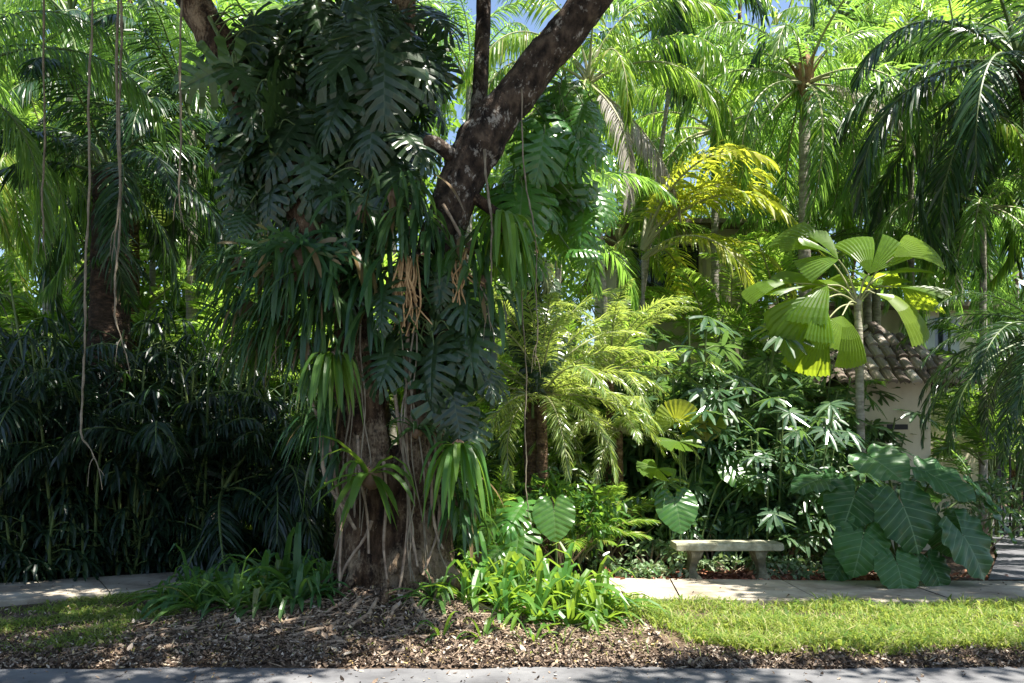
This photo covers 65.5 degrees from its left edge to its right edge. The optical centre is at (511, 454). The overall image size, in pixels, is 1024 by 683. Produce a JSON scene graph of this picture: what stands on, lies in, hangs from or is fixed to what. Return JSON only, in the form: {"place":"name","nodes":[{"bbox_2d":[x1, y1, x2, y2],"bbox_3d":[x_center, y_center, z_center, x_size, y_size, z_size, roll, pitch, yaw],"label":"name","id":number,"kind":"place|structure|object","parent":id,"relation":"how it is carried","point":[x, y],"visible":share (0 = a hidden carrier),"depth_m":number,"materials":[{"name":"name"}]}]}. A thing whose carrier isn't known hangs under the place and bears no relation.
{"place":"outdoors","nodes":[
{"label":"outdoors","id":0,"kind":"place"},
{"bbox_2d":[0,666,1023,682],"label":"road","id":1,"kind":"structure","parent":0,"point":[628,674],"depth_m":5.72,"materials":[{"name":"grey asphalt"}]},
{"bbox_2d":[0,567,1023,606],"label":"sidewalk","id":2,"kind":"structure","parent":0,"point":[15,594],"depth_m":8.87,"materials":[{"name":"concrete"}]},
{"bbox_2d":[0,478,1023,669],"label":"ground","id":3,"kind":"structure","parent":0,"point":[954,566],"depth_m":6.78,"materials":[{"name":"soil"}]},
{"bbox_2d":[0,505,76,584],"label":"palm tuft","id":4,"kind":"object","parent":3,"relation":"on","point":[10,555],"visible":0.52,"depth_m":9.55,"materials":[{"name":"green plant"}]},
{"bbox_2d":[0,502,107,582],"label":"palm tuft","id":5,"kind":"object","parent":3,"relation":"on","point":[7,542],"visible":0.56,"depth_m":9.51,"materials":[{"name":"green plant"}]},
{"bbox_2d":[0,295,164,571],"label":"hedge palm","id":6,"kind":"object","parent":3,"relation":"on","point":[17,495],"visible":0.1,"depth_m":10.20,"materials":[{"name":"green plant"}]},
{"bbox_2d":[0,9,166,307],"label":"feather palm","id":7,"kind":"object","parent":3,"relation":"on","point":[28,150],"visible":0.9,"depth_m":9.97,"materials":[{"name":"green plant"}]},
{"bbox_2d":[0,343,190,533],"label":"hedge palm","id":8,"kind":"object","parent":3,"relation":"on","point":[41,392],"visible":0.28,"depth_m":9.87,"materials":[{"name":"green plant"}]},
{"bbox_2d":[5,505,185,581],"bbox_3d":[-5.293,1.187,10.322,1.857,1.106,2.378,0,0,29],"label":"palm tuft","id":9,"kind":"object","parent":3,"relation":"on","point":[102,548],"visible":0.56,"depth_m":9.94,"materials":[{"name":"green plant"}]},
{"bbox_2d":[0,61,204,365],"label":"feather palm","id":10,"kind":"object","parent":3,"relation":"on","point":[22,220],"visible":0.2,"depth_m":13.01,"materials":[{"name":"green plant"}]},
{"bbox_2d":[0,0,208,317],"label":"feather palm","id":11,"kind":"object","parent":3,"relation":"on","point":[52,5],"visible":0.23,"depth_m":18.16,"materials":[{"name":"green plant"}]},
{"bbox_2d":[0,307,211,577],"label":"hedge palm","id":12,"kind":"object","parent":3,"relation":"on","point":[47,498],"visible":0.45,"depth_m":9.97,"materials":[{"name":"green plant"}]},
{"bbox_2d":[0,252,213,367],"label":"clustering palm","id":13,"kind":"object","parent":3,"relation":"on","point":[22,318],"visible":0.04,"depth_m":13.97,"materials":[{"name":"green plant"}]},
{"bbox_2d":[1,9,227,520],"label":"feather palm","id":14,"kind":"object","parent":3,"relation":"on","point":[112,117],"visible":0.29,"depth_m":12.83,"materials":[{"name":"green plant"}]},
{"bbox_2d":[0,56,239,566],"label":"feather palm","id":15,"kind":"object","parent":3,"relation":"on","point":[103,215],"visible":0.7,"depth_m":11.07,"materials":[{"name":"green plant"}]},
{"bbox_2d":[17,0,260,539],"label":"feather palm","id":16,"kind":"object","parent":3,"relation":"on","point":[165,69],"visible":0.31,"depth_m":12.69,"materials":[{"name":"green plant"}]},
{"bbox_2d":[0,282,280,572],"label":"hedge palm","id":17,"kind":"object","parent":3,"relation":"on","point":[135,496],"visible":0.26,"depth_m":10.26,"materials":[{"name":"green plant"}]},
{"bbox_2d":[0,368,281,571],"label":"hedge palm","id":18,"kind":"object","parent":3,"relation":"on","point":[27,455],"visible":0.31,"depth_m":9.76,"materials":[{"name":"green plant"}]},
{"bbox_2d":[72,498,214,574],"bbox_3d":[-4.793,1.150,10.935,2.042,1.162,2.063,0,0,-1],"label":"palm tuft","id":19,"kind":"object","parent":3,"relation":"on","point":[151,564],"visible":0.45,"depth_m":10.29,"materials":[{"name":"green plant"}]},
{"bbox_2d":[67,135,243,494],"bbox_3d":[-6.472,-1.882,14.574,3.729,6.941,3.836,0,0,-45],"label":"feather palm","id":20,"kind":"object","parent":3,"relation":"on","point":[152,270],"visible":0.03,"depth_m":14.37,"materials":[{"name":"green plant"}]},
{"bbox_2d":[0,231,311,510],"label":"clustering palm","id":21,"kind":"object","parent":3,"relation":"on","point":[155,291],"visible":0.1,"depth_m":13.40,"materials":[{"name":"green plant"}]},
{"bbox_2d":[16,400,335,573],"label":"hedge palm","id":22,"kind":"object","parent":3,"relation":"on","point":[146,430],"visible":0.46,"depth_m":9.88,"materials":[{"name":"green plant"}]},
{"bbox_2d":[61,328,299,571],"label":"hedge palm","id":23,"kind":"object","parent":3,"relation":"on","point":[205,420],"visible":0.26,"depth_m":10.56,"materials":[{"name":"green plant"}]},
{"bbox_2d":[141,565,250,624],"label":"strap lily","id":24,"kind":"object","parent":3,"relation":"on","point":[191,589],"visible":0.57,"depth_m":7.54,"materials":[{"name":"green plant"}]},
{"bbox_2d":[161,548,279,621],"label":"strap lily","id":25,"kind":"object","parent":3,"relation":"on","point":[225,591],"visible":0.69,"depth_m":7.32,"materials":[{"name":"green plant"}]},
{"bbox_2d":[133,330,335,565],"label":"hedge palm","id":26,"kind":"object","parent":3,"relation":"on","point":[182,374],"visible":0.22,"depth_m":10.59,"materials":[{"name":"green plant"}]},
{"bbox_2d":[133,279,403,531],"bbox_3d":[-4.741,-0.828,14.873,5.432,4.871,5.567,0,0,36],"label":"clustering palm","id":27,"kind":"object","parent":3,"relation":"on","point":[186,285],"visible":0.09,"depth_m":13.14,"materials":[{"name":"green plant"}]},
{"bbox_2d":[206,503,335,570],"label":"palm tuft","id":28,"kind":"object","parent":3,"relation":"on","point":[326,531],"visible":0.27,"depth_m":10.64,"materials":[{"name":"green plant"}]},
{"bbox_2d":[156,393,403,581],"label":"hedge palm","id":29,"kind":"object","parent":3,"relation":"on","point":[294,498],"visible":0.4,"depth_m":9.68,"materials":[{"name":"green plant"}]},
{"bbox_2d":[118,0,613,648],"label":"great tree","id":30,"kind":"object","parent":3,"relation":"on","point":[372,546],"visible":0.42,"depth_m":7.67,"materials":[{"name":"brown plant"}]},
{"bbox_2d":[80,0,103,486],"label":"hanging vine","id":31,"kind":"object","parent":30,"relation":"hanging from","point":[87,229],"visible":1,"depth_m":7.59,"materials":[{"name":"brown plant"}]},
{"bbox_2d":[176,246,246,316],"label":"spray fern","id":32,"kind":"object","parent":30,"relation":"attached to","point":[217,271],"visible":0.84,"depth_m":8.26,"materials":[{"name":"green plant"}]},
{"bbox_2d":[178,289,255,372],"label":"spray fern","id":33,"kind":"object","parent":30,"relation":"attached to","point":[217,320],"visible":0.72,"depth_m":8.11,"materials":[{"name":"green plant"}]},
{"bbox_2d":[203,327,273,397],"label":"spray fern","id":34,"kind":"object","parent":30,"relation":"attached to","point":[257,352],"visible":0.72,"depth_m":7.75,"materials":[{"name":"green plant"}]},
{"bbox_2d":[212,309,297,389],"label":"spray fern","id":35,"kind":"object","parent":30,"relation":"attached to","point":[270,334],"visible":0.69,"depth_m":7.64,"materials":[{"name":"green plant"}]},
{"bbox_2d":[172,1,341,249],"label":"monstera","id":36,"kind":"object","parent":30,"relation":"on","point":[250,188],"visible":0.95,"depth_m":8.13,"materials":[{"name":"green plant"}]},
{"bbox_2d":[253,245,321,325],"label":"strap fern","id":37,"kind":"object","parent":30,"relation":"attached to","point":[276,292],"visible":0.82,"depth_m":7.45,"materials":[{"name":"green plant"}]},
{"bbox_2d":[217,224,361,293],"bbox_3d":[-2.000,-1.789,7.389,1.308,0.600,0.782,0,0,0],"label":"staghorn fern","id":38,"kind":"object","parent":30,"relation":"attached to","point":[330,256],"visible":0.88,"depth_m":7.36,"materials":[{"name":"green plant"}]},
{"bbox_2d":[272,402,339,475],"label":"spray fern","id":39,"kind":"object","parent":30,"relation":"attached to","point":[310,422],"visible":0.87,"depth_m":7.37,"materials":[{"name":"green plant"}]},
{"bbox_2d":[277,295,352,372],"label":"strap fern","id":40,"kind":"object","parent":30,"relation":"attached to","point":[303,345],"visible":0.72,"depth_m":7.46,"materials":[{"name":"green plant"}]},
{"bbox_2d":[288,351,362,429],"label":"strap fern","id":41,"kind":"object","parent":30,"relation":"attached to","point":[331,369],"visible":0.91,"depth_m":7.27,"materials":[{"name":"green plant"}]},
{"bbox_2d":[280,223,387,354],"bbox_3d":[-1.626,-1.591,7.494,0.946,1.307,0.553,0,0,21],"label":"strap fern","id":42,"kind":"object","parent":30,"relation":"attached to","point":[366,285],"visible":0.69,"depth_m":7.41,"materials":[{"name":"green plant"}]},
{"bbox_2d":[220,0,452,242],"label":"monstera","id":43,"kind":"object","parent":30,"relation":"on","point":[310,17],"visible":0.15,"depth_m":8.84,"materials":[{"name":"green plant"}]},
{"bbox_2d":[309,189,395,290],"bbox_3d":[-1.464,-2.042,7.512,0.756,1.046,0.442,0,0,16],"label":"strap fern","id":44,"kind":"object","parent":30,"relation":"attached to","point":[379,232],"visible":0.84,"depth_m":7.49,"materials":[{"name":"green plant"}]},
{"bbox_2d":[309,435,417,536],"bbox_3d":[-1.338,0.297,7.222,0.955,0.942,0.613,0,0,0],"label":"bromeliad","id":45,"kind":"object","parent":30,"relation":"on","point":[370,477],"visible":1,"depth_m":7.22,"materials":[{"name":"green plant"}]},
{"bbox_2d":[286,0,465,247],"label":"monstera","id":46,"kind":"object","parent":30,"relation":"on","point":[376,61],"visible":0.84,"depth_m":7.82,"materials":[{"name":"green plant"}]},
{"bbox_2d":[357,167,464,261],"bbox_3d":[-0.960,-2.257,7.469,0.993,0.941,0.394,0,0,12],"label":"strap fern","id":47,"kind":"object","parent":30,"relation":"attached to","point":[395,192],"visible":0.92,"depth_m":7.45,"materials":[{"name":"green plant"}]},
{"bbox_2d":[377,185,457,287],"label":"strap fern","id":48,"kind":"object","parent":30,"relation":"attached to","point":[412,219],"visible":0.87,"depth_m":7.45,"materials":[{"name":"green plant"}]},
{"bbox_2d":[339,226,509,455],"bbox_3d":[-0.850,-1.043,7.769,1.665,2.348,1.019,0,0,0],"label":"monstera","id":49,"kind":"object","parent":30,"relation":"on","point":[444,398],"visible":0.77,"depth_m":7.53,"materials":[{"name":"green plant"}]},
{"bbox_2d":[419,439,492,522],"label":"strap fern","id":50,"kind":"object","parent":30,"relation":"attached to","point":[468,457],"visible":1,"depth_m":7.23,"materials":[{"name":"green plant"}]},
{"bbox_2d":[457,258,521,356],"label":"strap fern","id":51,"kind":"object","parent":30,"relation":"attached to","point":[501,319],"visible":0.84,"depth_m":7.49,"materials":[{"name":"green plant"}]},
{"bbox_2d":[467,209,541,296],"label":"strap fern","id":52,"kind":"object","parent":30,"relation":"attached to","point":[509,226],"visible":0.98,"depth_m":7.46,"materials":[{"name":"green plant"}]},
{"bbox_2d":[464,70,619,298],"bbox_3d":[0.316,-2.887,8.515,1.430,2.669,1.732,0,0,34],"label":"monstera","id":53,"kind":"object","parent":30,"relation":"on","point":[559,142],"visible":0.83,"depth_m":8.40,"materials":[{"name":"green plant"}]},
{"bbox_2d":[11,586,817,666],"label":"twigs","id":54,"kind":"object","parent":3,"relation":"on","point":[440,617],"visible":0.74,"depth_m":6.72,"materials":[{"name":"brown wood"}]},
{"bbox_2d":[427,0,540,274],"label":"feather palm","id":55,"kind":"object","parent":3,"relation":"on","point":[467,93],"visible":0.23,"depth_m":18.53,"materials":[{"name":"green plant"}]},
{"bbox_2d":[473,496,542,574],"bbox_3d":[-0.040,0.995,8.582,0.767,1.062,0.639,0,0,0],"label":"monstera","id":56,"kind":"object","parent":3,"relation":"on","point":[514,529],"visible":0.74,"depth_m":8.46,"materials":[{"name":"green plant"}]},
{"bbox_2d":[464,556,552,626],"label":"strap lily","id":57,"kind":"object","parent":3,"relation":"on","point":[505,588],"visible":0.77,"depth_m":7.02,"materials":[{"name":"green plant"}]},
{"bbox_2d":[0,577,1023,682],"bbox_3d":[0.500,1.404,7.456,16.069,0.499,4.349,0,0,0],"label":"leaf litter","id":58,"kind":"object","parent":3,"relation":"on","point":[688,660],"visible":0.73,"depth_m":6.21,"materials":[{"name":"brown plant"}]},
{"bbox_2d":[0,584,1023,660],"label":"grass","id":59,"kind":"structure","parent":3,"relation":"on","point":[979,628],"depth_m":7.13,"materials":[{"name":"green plant"}]},
{"bbox_2d":[419,130,677,570],"bbox_3d":[0.486,-1.196,10.297,3.211,5.570,3.331,0,0,15],"label":"feather palm","id":60,"kind":"object","parent":3,"relation":"on","point":[530,422],"visible":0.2,"depth_m":10.51,"materials":[{"name":"green plant"}]},
{"bbox_2d":[492,247,576,417],"bbox_3d":[0.301,-1.584,10.435,1.086,2.214,0.751,0,0,-22],"label":"monstera","id":61,"kind":"object","parent":60,"relation":"attached to","point":[548,283],"visible":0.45,"depth_m":10.28,"materials":[{"name":"green plant"}]},
{"bbox_2d":[490,561,612,630],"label":"strap lily","id":62,"kind":"object","parent":3,"relation":"on","point":[542,593],"visible":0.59,"depth_m":6.96,"materials":[{"name":"green plant"}]},
{"bbox_2d":[532,494,575,571],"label":"philodendron","id":63,"kind":"object","parent":3,"relation":"on","point":[555,524],"visible":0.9,"depth_m":8.51,"materials":[{"name":"green plant"}]},
{"bbox_2d":[462,281,668,570],"bbox_3d":[0.340,-0.334,10.472,3.431,3.841,3.410,0,0,22],"label":"pygmy date palm","id":64,"kind":"object","parent":3,"relation":"on","point":[516,397],"visible":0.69,"depth_m":10.06,"materials":[{"name":"green plant"}]},
{"bbox_2d":[505,461,631,567],"bbox_3d":[0.684,0.821,10.027,1.638,1.505,1.031,0,0,0],"label":"shrub","id":65,"kind":"object","parent":3,"relation":"on","point":[600,514],"visible":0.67,"depth_m":9.88,"materials":[{"name":"green plant"}]},
{"bbox_2d":[516,577,622,635],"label":"strap lily","id":66,"kind":"object","parent":3,"relation":"on","point":[575,596],"visible":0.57,"depth_m":6.97,"materials":[{"name":"green plant"}]},
{"bbox_2d":[522,462,675,574],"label":"clustering palm","id":67,"kind":"object","parent":3,"relation":"on","point":[578,542],"visible":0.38,"depth_m":10.24,"materials":[{"name":"green plant"}]},
{"bbox_2d":[456,0,745,332],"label":"feather palm","id":68,"kind":"object","parent":3,"relation":"on","point":[650,69],"visible":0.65,"depth_m":13.69,"materials":[{"name":"green plant"}]},
{"bbox_2d":[516,395,703,568],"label":"pygmy date palm","id":69,"kind":"object","parent":3,"relation":"on","point":[617,432],"visible":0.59,"depth_m":10.75,"materials":[{"name":"green plant"}]},
{"bbox_2d":[550,279,724,559],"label":"pygmy date palm","id":70,"kind":"object","parent":3,"relation":"on","point":[621,305],"visible":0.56,"depth_m":11.21,"materials":[{"name":"green plant"}]},
{"bbox_2d":[543,153,736,338],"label":"feather palm","id":71,"kind":"object","parent":3,"relation":"on","point":[658,266],"visible":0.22,"depth_m":17.01,"materials":[{"name":"green plant"}]},
{"bbox_2d":[550,340,735,559],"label":"lady palm","id":72,"kind":"object","parent":3,"relation":"on","point":[631,471],"visible":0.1,"depth_m":11.73,"materials":[{"name":"green plant"}]},
{"bbox_2d":[566,0,774,178],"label":"feather palm","id":73,"kind":"object","parent":3,"relation":"on","point":[614,14],"visible":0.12,"depth_m":21.85,"materials":[{"name":"green plant"}]},
{"bbox_2d":[595,0,765,217],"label":"feather palm","id":74,"kind":"object","parent":3,"relation":"on","point":[712,42],"visible":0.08,"depth_m":20.63,"materials":[{"name":"green plant"}]},
{"bbox_2d":[654,399,727,567],"bbox_3d":[2.395,0.408,10.758,0.996,2.296,0.435,0,0,-15],"label":"round fan plant","id":75,"kind":"object","parent":3,"relation":"on","point":[679,408],"visible":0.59,"depth_m":10.65,"materials":[{"name":"green plant"}]},
{"bbox_2d":[577,315,816,563],"bbox_3d":[2.771,-0.196,11.929,3.726,3.629,3.312,0,0,0],"label":"lady palm","id":76,"kind":"object","parent":3,"relation":"on","point":[763,366],"visible":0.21,"depth_m":11.19,"materials":[{"name":"green plant"}]},
{"bbox_2d":[571,39,852,340],"bbox_3d":[4.323,-3.629,16.997,5.375,10.425,5.868,0,0,-36],"label":"feather palm","id":77,"kind":"object","parent":3,"relation":"on","point":[732,101],"visible":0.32,"depth_m":16.55,"materials":[{"name":"green plant"}]},
{"bbox_2d":[626,139,798,368],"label":"feather palm","id":78,"kind":"object","parent":3,"relation":"on","point":[774,208],"visible":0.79,"depth_m":13.51,"materials":[{"name":"yellow plant"}]},
{"bbox_2d":[654,427,776,564],"bbox_3d":[2.614,0.503,10.654,1.682,2.136,0.871,0,0,-10],"label":"elephant ear","id":79,"kind":"object","parent":3,"relation":"on","point":[680,514],"visible":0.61,"depth_m":10.34},
{"bbox_2d":[636,378,797,565],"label":"lady palm","id":80,"kind":"object","parent":3,"relation":"on","point":[746,431],"visible":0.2,"depth_m":10.83,"materials":[{"name":"green plant"}]},
{"bbox_2d":[634,0,832,356],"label":"feather palm","id":81,"kind":"object","parent":3,"relation":"on","point":[681,22],"visible":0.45,"depth_m":14.47,"materials":[{"name":"green plant"}]},
{"bbox_2d":[617,230,901,442],"bbox_3d":[4.939,-1.066,15.336,5.512,5.351,5.368,0,0,-43],"label":"clustering palm","id":82,"kind":"object","parent":3,"relation":"on","point":[752,314],"visible":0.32,"depth_m":14.78,"materials":[{"name":"green plant"}]},
{"bbox_2d":[531,564,1023,584],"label":"leaf mulch","id":83,"kind":"object","parent":3,"relation":"on","point":[728,574],"visible":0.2,"depth_m":9.82,"materials":[{"name":"brown plant"}]},
{"bbox_2d":[670,540,783,579],"bbox_3d":[2.651,1.308,9.860,1.304,0.465,0.400,0,0,0],"label":"garden bench","id":84,"kind":"object","parent":83,"relation":"on","point":[758,550],"visible":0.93,"depth_m":9.70,"materials":[{"name":"concrete"}]},
{"bbox_2d":[705,397,864,568],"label":"lady palm","id":85,"kind":"object","parent":3,"relation":"on","point":[768,518],"visible":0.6,"depth_m":10.46,"materials":[{"name":"green plant"}]},
{"bbox_2d":[686,365,896,565],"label":"lady palm","id":86,"kind":"object","parent":3,"relation":"on","point":[849,469],"visible":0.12,"depth_m":11.23,"materials":[{"name":"green plant"}]},
{"bbox_2d":[582,218,1003,517],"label":"house","id":87,"kind":"structure","parent":3,"relation":"on","point":[890,320],"depth_m":18.00,"materials":[{"name":"paint"}]},
{"bbox_2d":[674,0,965,401],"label":"feather palm","id":88,"kind":"object","parent":3,"relation":"on","point":[806,67],"visible":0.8,"depth_m":13.78,"materials":[{"name":"green plant"}]},
{"bbox_2d":[710,0,938,262],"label":"feather palm","id":89,"kind":"object","parent":3,"relation":"on","point":[875,21],"visible":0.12,"depth_m":21.98,"materials":[{"name":"green plant"}]},
{"bbox_2d":[721,165,929,397],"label":"feather palm","id":90,"kind":"object","parent":3,"relation":"on","point":[844,234],"visible":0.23,"depth_m":15.12,"materials":[{"name":"green plant"}]},
{"bbox_2d":[752,346,939,503],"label":"lady palm","id":91,"kind":"object","parent":3,"relation":"on","point":[882,434],"visible":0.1,"depth_m":12.59,"materials":[{"name":"green plant"}]},
{"bbox_2d":[741,222,951,489],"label":"fan palm","id":92,"kind":"object","parent":3,"relation":"on","point":[803,318],"visible":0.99,"depth_m":11.14,"materials":[{"name":"green plant"}]},
{"bbox_2d":[744,101,1008,325],"bbox_3d":[7.466,-2.779,16.382,5.443,8.716,4.712,0,0,0],"label":"feather palm","id":93,"kind":"object","parent":3,"relation":"on","point":[867,309],"visible":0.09,"depth_m":16.05,"materials":[{"name":"green plant"}]},
{"bbox_2d":[739,0,1022,325],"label":"feather palm","id":94,"kind":"object","parent":3,"relation":"on","point":[876,303],"visible":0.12,"depth_m":16.79,"materials":[{"name":"green plant"}]},
{"bbox_2d":[793,321,976,549],"bbox_3d":[6.036,-0.341,13.666,2.759,3.882,2.487,0,0,0],"label":"gatehouse","id":95,"kind":"object","parent":3,"relation":"on","point":[898,367],"visible":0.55,"depth_m":13.00,"materials":[{"name":"paint"}]},
{"bbox_2d":[771,32,1023,337],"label":"feather palm","id":96,"kind":"object","parent":3,"relation":"on","point":[1014,133],"visible":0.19,"depth_m":14.45,"materials":[{"name":"green plant"}]},
{"bbox_2d":[790,444,1016,588],"bbox_3d":[4.713,0.743,9.475,2.702,1.759,1.152,0,0,0],"label":"elephant ear","id":97,"kind":"object","parent":3,"relation":"on","point":[914,525],"visible":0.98,"depth_m":9.18},
{"bbox_2d":[821,0,1023,300],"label":"feather palm","id":98,"kind":"object","parent":3,"relation":"on","point":[946,17],"visible":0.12,"depth_m":19.46,"materials":[{"name":"green plant"}]},
{"bbox_2d":[823,0,1023,281],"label":"feather palm","id":99,"kind":"object","parent":3,"relation":"on","point":[971,161],"visible":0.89,"depth_m":12.51,"materials":[{"name":"green plant"}]},
{"bbox_2d":[850,171,1023,527],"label":"feather palm","id":100,"kind":"object","parent":3,"relation":"on","point":[946,308],"visible":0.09,"depth_m":16.95,"materials":[{"name":"green plant"}]},
{"bbox_2d":[866,170,1023,533],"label":"feather palm","id":101,"kind":"object","parent":3,"relation":"on","point":[985,207],"visible":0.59,"depth_m":13.71,"materials":[{"name":"green plant"}]},
{"bbox_2d":[896,288,1023,475],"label":"date palm","id":102,"kind":"object","parent":3,"relation":"on","point":[1014,394],"visible":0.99,"depth_m":10.30,"materials":[{"name":"green plant"}]},
{"bbox_2d":[928,322,1023,539],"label":"clustering palm","id":103,"kind":"object","parent":3,"relation":"on","point":[970,430],"visible":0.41,"depth_m":13.91,"materials":[{"name":"green plant"}]},
{"bbox_2d":[932,469,1023,554],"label":"shrub","id":104,"kind":"object","parent":3,"relation":"on","point":[994,486],"visible":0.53,"depth_m":11.88,"materials":[{"name":"green plant"}]},
{"bbox_2d":[0,0,1023,458],"label":"sky","id":105,"kind":"structure","parent":0,"point":[471,4],"materials":[{"name":"blue"}]},
{"bbox_2d":[988,509,1023,579],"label":"driveway","id":106,"kind":"structure","parent":0,"point":[1009,561],"depth_m":11.47,"materials":[{"name":"concrete"}]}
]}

